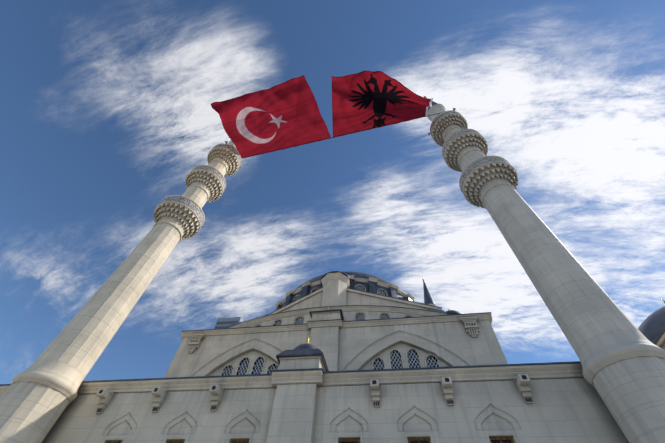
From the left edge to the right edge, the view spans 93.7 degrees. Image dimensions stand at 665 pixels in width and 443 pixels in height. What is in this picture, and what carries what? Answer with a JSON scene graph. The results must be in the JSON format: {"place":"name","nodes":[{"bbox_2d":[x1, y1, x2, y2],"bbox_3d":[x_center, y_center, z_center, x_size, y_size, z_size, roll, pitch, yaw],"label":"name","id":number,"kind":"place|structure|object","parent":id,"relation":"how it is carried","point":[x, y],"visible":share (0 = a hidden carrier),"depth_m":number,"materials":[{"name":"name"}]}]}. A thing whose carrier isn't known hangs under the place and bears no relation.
{"place":"outdoors","nodes":[
{"label":"outdoors","id":0,"kind":"place"},
{"bbox_2d":[214,317,243,328],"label":"distant office tower","id":1,"kind":"structure","parent":0,"point":[221,323],"depth_m":213.44,"materials":[{"name":"grey glass"}]},
{"bbox_2d":[211,75,330,157],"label":"turkish flag","id":2,"kind":"object","parent":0,"point":[284,115],"visible":1,"depth_m":40.63,"materials":[{"name":"red fabric"}]},
{"bbox_2d":[0,0,664,383],"label":"sky","id":3,"kind":"structure","parent":0,"point":[106,111],"materials":[{"name":"blue"}]},
{"bbox_2d":[181,313,491,338],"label":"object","id":4,"kind":"structure","parent":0,"point":[375,323],"depth_m":26.85,"materials":[{"name":"stone"}]},
{"bbox_2d":[164,320,507,377],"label":"upper wall","id":5,"kind":"structure","parent":4,"relation":"attached to","point":[445,344],"depth_m":25.41,"materials":[{"name":"beige stone"}]},
{"bbox_2d":[188,334,205,353],"bbox_3d":[-12.350,10.867,27.721,1.440,1.550,0.522,-6,-55,8],"label":"birdhouse","id":6,"kind":"object","parent":5,"relation":"attached to","point":[195,342],"visible":1,"depth_m":27.83,"materials":[{"name":"stone"}]},
{"bbox_2d":[459,316,478,337],"bbox_3d":[11.019,8.351,24.673,1.440,1.550,0.522,-6,-55,8],"label":"birdhouse","id":7,"kind":"object","parent":5,"relation":"attached to","point":[471,327],"visible":1,"depth_m":24.78,"materials":[{"name":"stone"}]},
{"bbox_2d":[181,312,490,331],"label":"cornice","id":8,"kind":"structure","parent":4,"relation":"on","point":[339,319],"depth_m":26.95,"materials":[{"name":"beige stone"}]},
{"bbox_2d":[311,311,341,320],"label":"pier wall","id":9,"kind":"structure","parent":8,"relation":"on","point":[326,315],"depth_m":27.78,"materials":[{"name":"beige stone"}]},
{"bbox_2d":[309,309,343,319],"bbox_3d":[-0.418,8.699,29.107,2.980,1.050,2.480,-6,-55,8],"label":"roof edge","id":10,"kind":"object","parent":8,"relation":"on","point":[340,310],"visible":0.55,"depth_m":28.07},
{"bbox_2d":[247,311,420,326],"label":"wall","id":11,"kind":"structure","parent":8,"relation":"on","point":[347,316],"depth_m":29.19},
{"bbox_2d":[321,272,349,306],"bbox_3d":[0.232,9.025,33.298,3.251,6.720,3.251,-6,-55,8],"label":"turret","id":12,"kind":"object","parent":11,"relation":"on","point":[335,285],"visible":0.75,"depth_m":33.77,"materials":[{"name":"beige stone"}]},
{"bbox_2d":[320,271,350,285],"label":"turret roof","id":13,"kind":"structure","parent":12,"relation":"on","point":[334,272],"depth_m":35.34,"materials":[{"name":"grey metal"}]},
{"bbox_2d":[229,305,446,327],"bbox_3d":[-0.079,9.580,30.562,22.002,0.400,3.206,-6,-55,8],"label":"cornice","id":14,"kind":"structure","parent":11,"relation":"attached to","point":[344,309],"depth_m":29.59,"materials":[{"name":"beige stone"}]},
{"bbox_2d":[265,287,441,315],"bbox_3d":[1.543,8.786,33.487,18.903,3.909,1.350,-6,-55,8],"label":"great arch lead capping","id":15,"kind":"object","parent":11,"relation":"on","point":[353,289],"visible":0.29,"depth_m":33.31,"materials":[{"name":"grey metal"}]},
{"bbox_2d":[269,288,441,314],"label":"great arch wings","id":16,"kind":"object","parent":15,"relation":"attached to","point":[314,299],"visible":0.29,"depth_m":33.13},
{"bbox_2d":[276,279,411,309],"bbox_3d":[1.589,13.933,39.552,21.271,3.900,14.637,-6,-55,8],"label":"dome drum","id":17,"kind":"object","parent":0,"point":[371,286],"visible":0.06,"depth_m":36.97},
{"bbox_2d":[275,275,414,307],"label":"drum cornice","id":18,"kind":"structure","parent":17,"relation":"attached to","point":[308,283],"depth_m":37.85,"materials":[{"name":"beige stone"}]},
{"bbox_2d":[294,271,405,297],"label":"dome","id":19,"kind":"structure","parent":17,"relation":"on","point":[357,275],"depth_m":39.24,"materials":[{"name":"grey metal"}]},
{"bbox_2d":[423,281,435,304],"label":"spire","id":20,"kind":"structure","parent":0,"point":[428,298],"depth_m":70.93,"materials":[{"name":"grey metal"}]},
{"bbox_2d":[445,310,460,314],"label":"small dome","id":21,"kind":"structure","parent":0,"point":[452,312],"depth_m":30.08,"materials":[{"name":"grey metal"}]},
{"label":"ground","id":22,"kind":"structure","parent":0,"visible":0},
{"bbox_2d":[0,140,241,442],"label":"minaret","id":23,"kind":"object","parent":22,"relation":"on","point":[35,402],"visible":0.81,"depth_m":20.26,"materials":[{"name":"beige stone"}]},
{"bbox_2d":[153,148,237,239],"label":"minaret muqarnas","id":24,"kind":"object","parent":23,"relation":"attached to","point":[157,216],"visible":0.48,"depth_m":35.71,"materials":[{"name":"beige stone"}]},
{"bbox_2d":[0,362,615,396],"bbox_3d":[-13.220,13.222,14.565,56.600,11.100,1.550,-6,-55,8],"label":"cornice","id":25,"kind":"structure","parent":22,"relation":"on","point":[319,378],"depth_m":16.80,"materials":[{"name":"stone"}]},
{"bbox_2d":[0,361,580,385],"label":"lead roof","id":26,"kind":"object","parent":25,"relation":"on","point":[573,362],"visible":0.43,"depth_m":16.97,"materials":[{"name":"grey metal"}]},
{"bbox_2d":[279,356,324,370],"bbox_3d":[-1.716,9.077,18.379,2.460,0.900,2.420,-6,-55,8],"label":"dome base","id":27,"kind":"object","parent":26,"relation":"on","point":[308,362],"visible":0.46,"depth_m":17.81,"materials":[{"name":"beige stone"}]},
{"bbox_2d":[276,343,328,370],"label":"small dome","id":28,"kind":"structure","parent":26,"relation":"on","point":[304,350],"depth_m":18.27,"materials":[{"name":"grey metal"}]},
{"bbox_2d":[42,378,628,442],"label":"wall face","id":29,"kind":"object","parent":25,"relation":"attached to","point":[573,410],"visible":0.85,"depth_m":15.46},
{"bbox_2d":[108,437,513,442],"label":"windows","id":30,"kind":"structure","parent":29,"relation":"attached to","point":[411,440],"depth_m":14.41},
{"bbox_2d":[341,441,510,442],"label":"window glass","id":31,"kind":"object","parent":30,"relation":"in","point":[428,442],"depth_m":14.32,"materials":[{"name":"glass"}]},
{"bbox_2d":[96,374,532,413],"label":"corbels","id":32,"kind":"object","parent":29,"relation":"attached to","point":[521,381],"visible":1,"depth_m":15.89,"materials":[{"name":"stone"}]},
{"bbox_2d":[427,104,664,442],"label":"minaret","id":33,"kind":"object","parent":22,"relation":"on","point":[599,328],"visible":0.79,"depth_m":15.66,"materials":[{"name":"beige stone"}]},
{"bbox_2d":[231,113,439,158],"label":"rope","id":34,"kind":"object","parent":33,"relation":"attached to","point":[360,131],"visible":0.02,"depth_m":41.61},
{"bbox_2d":[332,70,432,137],"bbox_3d":[5.504,-13.532,37.094,12.784,7.543,8.398,-6,-55,8],"label":"flag","id":35,"kind":"object","parent":33,"relation":"attached to","point":[365,100],"visible":1,"depth_m":38.51,"materials":[{"name":"red fabric"}]},
{"bbox_2d":[433,114,517,207],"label":"minaret muqarnas","id":36,"kind":"object","parent":33,"relation":"attached to","point":[477,202],"visible":0.58,"depth_m":31.56,"materials":[{"name":"beige stone"}]},
{"bbox_2d":[655,332,664,349],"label":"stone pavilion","id":37,"kind":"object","parent":22,"relation":"on","point":[660,343],"visible":0.08,"depth_m":14.94,"materials":[{"name":"beige stone"}]},
{"bbox_2d":[638,306,664,343],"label":"dome","id":38,"kind":"structure","parent":37,"relation":"on","point":[651,328],"depth_m":17.22,"materials":[{"name":"grey metal"}]}
]}

